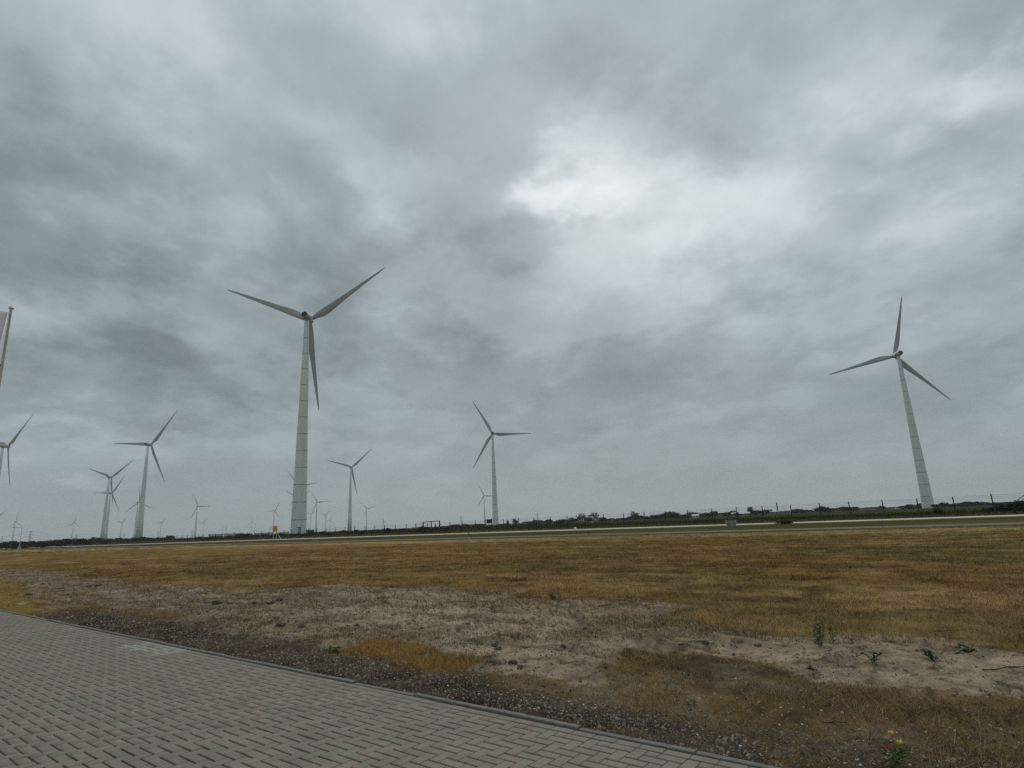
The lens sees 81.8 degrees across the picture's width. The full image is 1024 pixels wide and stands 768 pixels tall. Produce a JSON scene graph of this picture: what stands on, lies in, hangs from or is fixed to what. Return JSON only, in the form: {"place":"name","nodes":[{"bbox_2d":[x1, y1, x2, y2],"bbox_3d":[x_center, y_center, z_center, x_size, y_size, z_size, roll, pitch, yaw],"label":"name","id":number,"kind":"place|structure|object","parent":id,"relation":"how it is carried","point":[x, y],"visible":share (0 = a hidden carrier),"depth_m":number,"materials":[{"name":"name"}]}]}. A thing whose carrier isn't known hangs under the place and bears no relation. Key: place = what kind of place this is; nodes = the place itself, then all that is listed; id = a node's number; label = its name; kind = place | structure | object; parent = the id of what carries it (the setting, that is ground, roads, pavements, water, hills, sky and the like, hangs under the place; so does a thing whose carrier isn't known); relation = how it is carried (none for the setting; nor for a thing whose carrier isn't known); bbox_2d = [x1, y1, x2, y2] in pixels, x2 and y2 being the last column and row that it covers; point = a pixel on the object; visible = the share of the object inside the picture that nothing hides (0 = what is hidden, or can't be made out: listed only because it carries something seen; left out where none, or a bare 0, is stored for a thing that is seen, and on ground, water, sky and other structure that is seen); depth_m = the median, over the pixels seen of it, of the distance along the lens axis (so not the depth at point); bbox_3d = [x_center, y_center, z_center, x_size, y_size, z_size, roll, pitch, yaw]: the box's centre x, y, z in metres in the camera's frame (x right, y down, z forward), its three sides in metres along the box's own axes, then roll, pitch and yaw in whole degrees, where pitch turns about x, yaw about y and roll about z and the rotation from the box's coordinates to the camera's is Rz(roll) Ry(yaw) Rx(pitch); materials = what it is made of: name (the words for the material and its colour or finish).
{"place":"outdoors","nodes":[
{"label":"outdoors","id":0,"kind":"place"},
{"bbox_2d":[0,611,753,767],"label":"brick pavement","id":1,"kind":"structure","parent":0,"point":[73,697],"depth_m":5.45,"materials":[{"name":"grey brick"}]},
{"bbox_2d":[0,502,1023,767],"bbox_3d":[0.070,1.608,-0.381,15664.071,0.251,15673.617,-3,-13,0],"label":"ground","id":2,"kind":"structure","parent":0,"point":[928,678],"depth_m":10.57,"materials":[{"name":"soil"}]},
{"bbox_2d":[0,541,11,548],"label":"tree","id":3,"kind":"object","parent":2,"relation":"on","point":[4,544],"visible":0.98,"depth_m":296.24,"materials":[{"name":"green plant"}]},
{"bbox_2d":[0,306,13,385],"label":"flagpole","id":4,"kind":"object","parent":2,"relation":"on","point":[11,308],"visible":1,"depth_m":20.36,"materials":[{"name":"metal"}]},
{"bbox_2d":[0,311,7,340],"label":"flag","id":5,"kind":"object","parent":4,"relation":"hanging from","point":[3,315],"visible":1,"depth_m":20.46,"materials":[{"name":"white fabric"}]},
{"bbox_2d":[8,543,17,548],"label":"tree","id":6,"kind":"object","parent":2,"relation":"on","point":[13,545],"visible":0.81,"depth_m":277.69,"materials":[{"name":"green plant"}]},
{"bbox_2d":[11,514,19,540],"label":"wind turbine","id":7,"kind":"object","parent":2,"relation":"on","point":[14,528],"visible":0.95,"depth_m":2038.64,"materials":[{"name":"metal"}]},
{"bbox_2d":[0,415,32,483],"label":"wind turbine","id":8,"kind":"object","parent":2,"relation":"on","point":[3,445],"visible":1,"depth_m":587.70,"materials":[{"name":"metal"}]},
{"bbox_2d":[16,541,29,548],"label":"tree","id":9,"kind":"object","parent":2,"relation":"on","point":[22,544],"visible":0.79,"depth_m":273.91,"materials":[{"name":"green plant"}]},
{"bbox_2d":[32,541,46,547],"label":"tree","id":10,"kind":"object","parent":2,"relation":"on","point":[37,544],"visible":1,"depth_m":279.69,"materials":[{"name":"green plant"}]},
{"bbox_2d":[50,539,58,546],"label":"tree","id":11,"kind":"object","parent":2,"relation":"on","point":[53,542],"visible":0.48,"depth_m":312.59,"materials":[{"name":"green plant"}]},
{"bbox_2d":[56,539,64,546],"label":"tree","id":12,"kind":"object","parent":2,"relation":"on","point":[61,542],"visible":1,"depth_m":280.87,"materials":[{"name":"green plant"}]},
{"bbox_2d":[63,538,72,545],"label":"tree","id":13,"kind":"object","parent":2,"relation":"on","point":[68,541],"visible":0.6,"depth_m":292.46,"materials":[{"name":"green plant"}]},
{"bbox_2d":[73,538,88,545],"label":"tree","id":14,"kind":"object","parent":2,"relation":"on","point":[83,541],"visible":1,"depth_m":283.98,"materials":[{"name":"green plant"}]},
{"bbox_2d":[92,538,105,542],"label":"tree","id":15,"kind":"object","parent":2,"relation":"on","point":[99,540],"visible":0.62,"depth_m":309.01,"materials":[{"name":"green plant"}]},
{"bbox_2d":[100,539,111,543],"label":"tree","id":16,"kind":"object","parent":2,"relation":"on","point":[105,542],"visible":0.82,"depth_m":288.93,"materials":[{"name":"green plant"}]},
{"bbox_2d":[88,459,133,538],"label":"wind turbine","id":17,"kind":"object","parent":2,"relation":"on","point":[103,530],"visible":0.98,"depth_m":905.04,"materials":[{"name":"metal"}]},
{"bbox_2d":[100,477,123,539],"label":"wind turbine","id":18,"kind":"object","parent":2,"relation":"on","point":[107,524],"visible":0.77,"depth_m":1213.10,"materials":[{"name":"metal"}]},
{"bbox_2d":[127,492,152,537],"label":"wind turbine","id":19,"kind":"object","parent":2,"relation":"on","point":[137,515],"visible":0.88,"depth_m":1546.94,"materials":[{"name":"metal"}]},
{"bbox_2d":[113,411,176,537],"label":"wind turbine","id":20,"kind":"object","parent":2,"relation":"on","point":[139,527],"visible":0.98,"depth_m":606.27,"materials":[{"name":"metal"}]},
{"bbox_2d":[191,497,207,537],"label":"wind turbine","id":21,"kind":"object","parent":2,"relation":"on","point":[196,518],"visible":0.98,"depth_m":1881.59,"materials":[{"name":"metal"}]},
{"bbox_2d":[212,600,221,604],"bbox_3d":[-7.297,5.404,14.575,0.231,0.133,0.214,8,-17,-37],"label":"soil clod","id":22,"kind":"object","parent":2,"relation":"on","point":[216,602],"visible":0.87,"depth_m":14.52,"materials":[{"name":"brown soil"}]},
{"bbox_2d":[272,526,280,538],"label":"warning sign","id":23,"kind":"object","parent":2,"relation":"on","point":[275,528],"visible":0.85,"depth_m":185.88,"materials":[{"name":"orange metal"}]},
{"bbox_2d":[276,621,285,626],"bbox_3d":[-4.361,4.517,11.084,0.197,0.113,0.162,-10,-15,30],"label":"soil clod","id":24,"kind":"object","parent":2,"relation":"on","point":[279,623],"visible":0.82,"depth_m":11.05,"materials":[{"name":"brown soil"}]},
{"bbox_2d":[228,268,383,533],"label":"wind turbine","id":25,"kind":"object","parent":2,"relation":"on","point":[299,513],"visible":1,"depth_m":261.19,"materials":[{"name":"metal"}]},
{"bbox_2d":[311,492,326,531],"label":"wind turbine","id":26,"kind":"object","parent":2,"relation":"on","point":[316,513],"visible":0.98,"depth_m":1953.68,"materials":[{"name":"metal"}]},
{"bbox_2d":[328,646,342,651],"bbox_3d":[-2.515,3.770,8.389,0.174,0.115,0.257,9,-17,-40],"label":"weed","id":27,"kind":"object","parent":2,"relation":"on","point":[335,649],"visible":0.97,"depth_m":8.37,"materials":[{"name":"green plant"}]},
{"bbox_2d":[327,449,370,530],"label":"wind turbine","id":28,"kind":"object","parent":2,"relation":"on","point":[349,527],"visible":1,"depth_m":914.00,"materials":[{"name":"metal"}]},
{"bbox_2d":[383,528,391,533],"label":"shrub","id":29,"kind":"object","parent":2,"relation":"on","point":[388,529],"visible":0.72,"depth_m":167.72,"materials":[{"name":"green plant"}]},
{"bbox_2d":[0,610,780,767],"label":"kerb","id":30,"kind":"structure","parent":2,"relation":"on","point":[555,723],"depth_m":5.57,"materials":[{"name":"grey concrete"}]},
{"bbox_2d":[417,526,426,532],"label":"shrub","id":31,"kind":"object","parent":2,"relation":"on","point":[420,529],"visible":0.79,"depth_m":158.59,"materials":[{"name":"green plant"}]},
{"bbox_2d":[423,521,439,533],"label":"double gate","id":32,"kind":"structure","parent":2,"relation":"on","point":[431,527],"depth_m":150.50,"materials":[{"name":"metal"}]},
{"bbox_2d":[449,524,460,527],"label":"tree","id":33,"kind":"object","parent":2,"relation":"on","point":[455,525],"visible":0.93,"depth_m":468.16,"materials":[{"name":"green plant"}]},
{"bbox_2d":[479,488,490,523],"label":"wind turbine","id":34,"kind":"object","parent":2,"relation":"on","point":[484,504],"visible":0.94,"depth_m":2005.33,"materials":[{"name":"metal"}]},
{"bbox_2d":[485,518,491,525],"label":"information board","id":35,"kind":"object","parent":2,"relation":"on","point":[489,520],"visible":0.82,"depth_m":155.07,"materials":[{"name":"grey metal"}]},
{"bbox_2d":[473,402,530,525],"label":"wind turbine","id":36,"kind":"object","parent":2,"relation":"on","point":[494,507],"visible":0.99,"depth_m":632.18,"materials":[{"name":"metal"}]},
{"bbox_2d":[0,525,1023,653],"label":"dry field grass","id":37,"kind":"structure","parent":2,"relation":"on","point":[761,620],"depth_m":15.39,"materials":[{"name":"brown plant"}]},
{"bbox_2d":[0,596,1023,767],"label":"rough dry grass","id":38,"kind":"structure","parent":2,"relation":"on","point":[885,697],"depth_m":5.14,"materials":[{"name":"brown plant"}]},
{"bbox_2d":[509,660,517,664],"bbox_3d":[0.014,3.310,7.010,0.099,0.068,0.089,1,-14,-15],"label":"soil clod","id":39,"kind":"object","parent":2,"relation":"on","point":[512,662],"visible":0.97,"depth_m":6.99,"materials":[{"name":"brown soil"}]},
{"bbox_2d":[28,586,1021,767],"bbox_3d":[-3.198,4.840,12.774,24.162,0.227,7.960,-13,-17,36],"label":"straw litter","id":40,"kind":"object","parent":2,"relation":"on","point":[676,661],"visible":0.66,"depth_m":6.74,"materials":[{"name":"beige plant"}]},
{"bbox_2d":[35,587,1023,767],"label":"gravel","id":41,"kind":"structure","parent":2,"relation":"on","point":[749,754],"depth_m":6.02,"materials":[{"name":"grey gravel"}]},
{"bbox_2d":[50,493,1023,546],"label":"wire fence","id":42,"kind":"object","parent":2,"relation":"on","point":[820,510],"visible":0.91,"depth_m":116.08,"materials":[{"name":"grey metal"}]},
{"bbox_2d":[62,506,1023,545],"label":"tall green weeds","id":43,"kind":"object","parent":2,"relation":"on","point":[891,515],"visible":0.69,"depth_m":128.57,"materials":[{"name":"green plant"}]},
{"bbox_2d":[547,592,559,597],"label":"weed","id":44,"kind":"object","parent":2,"relation":"on","point":[551,594],"visible":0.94,"depth_m":13.22,"materials":[{"name":"green plant"}]},
{"bbox_2d":[553,519,566,523],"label":"tree","id":45,"kind":"object","parent":2,"relation":"on","point":[560,521],"visible":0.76,"depth_m":400.96,"materials":[{"name":"green plant"}]},
{"bbox_2d":[569,517,577,522],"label":"tree","id":46,"kind":"object","parent":2,"relation":"on","point":[572,519],"visible":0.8,"depth_m":500.32,"materials":[{"name":"green plant"}]},
{"bbox_2d":[575,513,585,521],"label":"tree","id":47,"kind":"object","parent":2,"relation":"on","point":[579,518],"visible":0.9,"depth_m":454.18,"materials":[{"name":"green plant"}]},
{"bbox_2d":[583,517,592,522],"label":"tree","id":48,"kind":"object","parent":2,"relation":"on","point":[587,519],"visible":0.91,"depth_m":413.57,"materials":[{"name":"green plant"}]},
{"bbox_2d":[588,513,598,521],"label":"tree","id":49,"kind":"object","parent":2,"relation":"on","point":[594,517],"visible":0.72,"depth_m":442.85,"materials":[{"name":"green plant"}]},
{"bbox_2d":[596,517,607,521],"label":"tree","id":50,"kind":"object","parent":2,"relation":"on","point":[601,519],"visible":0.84,"depth_m":416.54,"materials":[{"name":"green plant"}]},
{"bbox_2d":[222,606,1013,765],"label":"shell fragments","id":51,"kind":"object","parent":2,"relation":"on","point":[749,720],"visible":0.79,"depth_m":4.71,"materials":[{"name":"white"}]},
{"bbox_2d":[630,511,639,519],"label":"tree","id":52,"kind":"object","parent":2,"relation":"on","point":[636,516],"visible":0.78,"depth_m":448.48,"materials":[{"name":"green plant"}]},
{"bbox_2d":[649,515,660,519],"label":"tree","id":53,"kind":"object","parent":2,"relation":"on","point":[655,517],"visible":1,"depth_m":390.27,"materials":[{"name":"green plant"}]},
{"bbox_2d":[658,514,668,518],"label":"tree","id":54,"kind":"object","parent":2,"relation":"on","point":[662,516],"visible":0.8,"depth_m":463.67,"materials":[{"name":"green plant"}]},
{"bbox_2d":[670,512,681,518],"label":"tree","id":55,"kind":"object","parent":2,"relation":"on","point":[674,514],"visible":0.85,"depth_m":408.43,"materials":[{"name":"green plant"}]},
{"bbox_2d":[676,514,691,518],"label":"tree","id":56,"kind":"object","parent":2,"relation":"on","point":[683,515],"visible":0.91,"depth_m":398.87,"materials":[{"name":"green plant"}]},
{"bbox_2d":[678,640,708,644],"bbox_3d":[2.439,3.421,7.837,0.485,0.038,0.182,-5,-13,9],"label":"twig","id":57,"kind":"object","parent":2,"relation":"on","point":[694,640],"visible":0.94,"depth_m":7.85,"materials":[{"name":"wood"}]},
{"bbox_2d":[703,513,714,516],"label":"tree","id":58,"kind":"object","parent":2,"relation":"on","point":[708,514],"visible":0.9,"depth_m":384.97,"materials":[{"name":"green plant"}]},
{"bbox_2d":[709,511,720,516],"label":"tree","id":59,"kind":"object","parent":2,"relation":"on","point":[716,513],"visible":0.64,"depth_m":419.18,"materials":[{"name":"green plant"}]},
{"bbox_2d":[725,519,736,528],"bbox_3d":[20.436,13.342,54.970,0.921,1.430,0.107,-7,-14,17],"label":"road sign","id":60,"kind":"object","parent":2,"relation":"on","point":[731,522],"visible":0.95,"depth_m":55.03,"materials":[{"name":"metal"}]},
{"bbox_2d":[746,506,756,514],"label":"tree","id":61,"kind":"object","parent":2,"relation":"on","point":[751,511],"visible":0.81,"depth_m":426.02,"materials":[{"name":"green plant"}]},
{"bbox_2d":[752,510,765,514],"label":"tree","id":62,"kind":"object","parent":2,"relation":"on","point":[758,512],"visible":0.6,"depth_m":436.00,"materials":[{"name":"green plant"}]},
{"bbox_2d":[774,521,792,523],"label":"shrub","id":63,"kind":"object","parent":2,"relation":"on","point":[782,522],"visible":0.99,"depth_m":82.59,"materials":[{"name":"green plant"}]},
{"bbox_2d":[795,509,807,513],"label":"tree","id":64,"kind":"object","parent":2,"relation":"on","point":[802,511],"visible":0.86,"depth_m":370.80,"materials":[{"name":"green plant"}]},
{"bbox_2d":[811,619,829,646],"bbox_3d":[3.818,3.119,7.357,0.234,0.356,0.250,7,-16,-35],"label":"weed","id":65,"kind":"object","parent":2,"relation":"on","point":[819,638],"visible":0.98,"depth_m":7.34,"materials":[{"name":"green plant"}]},
{"bbox_2d":[816,507,832,511],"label":"tree","id":66,"kind":"object","parent":2,"relation":"on","point":[827,509],"visible":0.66,"depth_m":384.47,"materials":[{"name":"green plant"}]},
{"bbox_2d":[828,626,835,643],"bbox_3d":[4.111,3.223,7.550,0.142,0.228,0.220,-9,-15,27],"label":"weed","id":67,"kind":"object","parent":2,"relation":"on","point":[830,636],"visible":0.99,"depth_m":7.57,"materials":[{"name":"green plant"}]},
{"bbox_2d":[820,721,850,722],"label":"twig","id":68,"kind":"object","parent":2,"relation":"on","point":[833,721],"visible":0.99,"depth_m":4.54,"materials":[{"name":"brown wood"}]},
{"bbox_2d":[842,507,854,511],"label":"tree","id":69,"kind":"object","parent":2,"relation":"on","point":[847,508],"visible":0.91,"depth_m":348.89,"materials":[{"name":"green plant"}]},
{"bbox_2d":[861,650,883,662],"bbox_3d":[3.916,2.966,6.399,0.226,0.125,0.172,-3,-13,0],"label":"weed","id":70,"kind":"object","parent":2,"relation":"on","point":[873,659],"visible":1,"depth_m":6.41,"materials":[{"name":"green plant"}]},
{"bbox_2d":[882,741,893,749],"bbox_3d":[2.533,2.431,3.969,0.095,0.046,0.048,-3,-13,0],"label":"dead leaf","id":71,"kind":"object","parent":2,"relation":"on","point":[884,746],"visible":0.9,"depth_m":3.97,"materials":[{"name":"brown plant"}]},
{"bbox_2d":[830,296,950,507],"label":"wind turbine","id":72,"kind":"object","parent":2,"relation":"on","point":[925,492],"visible":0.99,"depth_m":373.30,"materials":[{"name":"metal"}]},
{"bbox_2d":[878,730,913,767],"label":"flowering plant","id":73,"kind":"object","parent":2,"relation":"on","point":[899,753],"visible":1,"depth_m":3.79,"materials":[{"name":"green plant"}]},
{"bbox_2d":[904,504,916,508],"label":"tree","id":74,"kind":"object","parent":2,"relation":"on","point":[908,506],"visible":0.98,"depth_m":338.70,"materials":[{"name":"green plant"}]},
{"bbox_2d":[920,647,941,660],"bbox_3d":[4.593,2.973,6.460,0.207,0.144,0.248,-12,-16,35],"label":"weed","id":75,"kind":"object","parent":2,"relation":"on","point":[928,653],"visible":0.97,"depth_m":6.44,"materials":[{"name":"green plant"}]},
{"bbox_2d":[930,504,942,507],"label":"tree","id":76,"kind":"object","parent":2,"relation":"on","point":[935,505],"visible":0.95,"depth_m":340.18,"materials":[{"name":"green plant"}]},
{"bbox_2d":[932,508,943,514],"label":"shrub","id":77,"kind":"object","parent":2,"relation":"on","point":[937,510],"visible":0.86,"depth_m":87.51,"materials":[{"name":"green plant"}]},
{"bbox_2d":[938,502,949,507],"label":"tree","id":78,"kind":"object","parent":2,"relation":"on","point":[944,504],"visible":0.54,"depth_m":346.49,"materials":[{"name":"green plant"}]},
{"bbox_2d":[949,643,978,654],"bbox_3d":[5.075,3.011,6.650,0.276,0.132,0.263,1,-14,-13],"label":"weed","id":79,"kind":"object","parent":2,"relation":"on","point":[967,648],"visible":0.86,"depth_m":6.64,"materials":[{"name":"green plant"}]},
{"bbox_2d":[958,501,973,506],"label":"tree","id":80,"kind":"object","parent":2,"relation":"on","point":[964,503],"visible":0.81,"depth_m":321.24,"materials":[{"name":"green plant"}]},
{"bbox_2d":[979,507,991,513],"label":"shrub","id":81,"kind":"object","parent":2,"relation":"on","point":[986,509],"visible":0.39,"depth_m":85.77,"materials":[{"name":"green plant"}]},
{"bbox_2d":[986,502,1004,504],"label":"tree","id":82,"kind":"object","parent":2,"relation":"on","point":[998,503],"visible":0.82,"depth_m":314.35,"materials":[{"name":"green plant"}]},
{"bbox_2d":[990,505,1008,512],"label":"shrub","id":83,"kind":"object","parent":2,"relation":"on","point":[996,508],"visible":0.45,"depth_m":82.77,"materials":[{"name":"green plant"}]},
{"bbox_2d":[981,666,1023,669],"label":"twig","id":84,"kind":"object","parent":2,"relation":"on","point":[1005,667],"visible":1,"depth_m":5.98,"materials":[{"name":"wood"}]},
{"bbox_2d":[999,503,1017,513],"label":"shrub","id":85,"kind":"object","parent":2,"relation":"on","point":[1008,508],"visible":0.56,"depth_m":81.18,"materials":[{"name":"green plant"}]},
{"bbox_2d":[1012,498,1023,511],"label":"shrub","id":86,"kind":"object","parent":2,"relation":"on","point":[1019,504],"visible":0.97,"depth_m":79.59,"materials":[{"name":"green plant"}]},
{"bbox_2d":[0,0,1023,542],"label":"sky","id":87,"kind":"structure","parent":0,"point":[646,240],"materials":[{"name":"grey"}]},
{"bbox_2d":[3,515,1023,548],"bbox_3d":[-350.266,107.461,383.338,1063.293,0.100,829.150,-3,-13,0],"label":"concrete road","id":88,"kind":"structure","parent":0,"point":[623,528],"depth_m":95.88,"materials":[{"name":"grey concrete"}]},
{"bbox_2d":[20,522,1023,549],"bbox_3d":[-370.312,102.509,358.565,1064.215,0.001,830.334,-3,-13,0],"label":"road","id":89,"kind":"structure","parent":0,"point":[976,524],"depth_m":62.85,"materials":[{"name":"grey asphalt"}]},
{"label":"lattice pylon","id":90,"kind":"object","parent":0,"visible":0},
{"bbox_2d":[18,522,378,538],"bbox_3d":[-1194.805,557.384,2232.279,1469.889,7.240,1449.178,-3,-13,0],"label":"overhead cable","id":91,"kind":"object","parent":90,"relation":"attached to","point":[146,534],"visible":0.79,"depth_m":2571.84,"materials":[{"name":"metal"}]}
]}

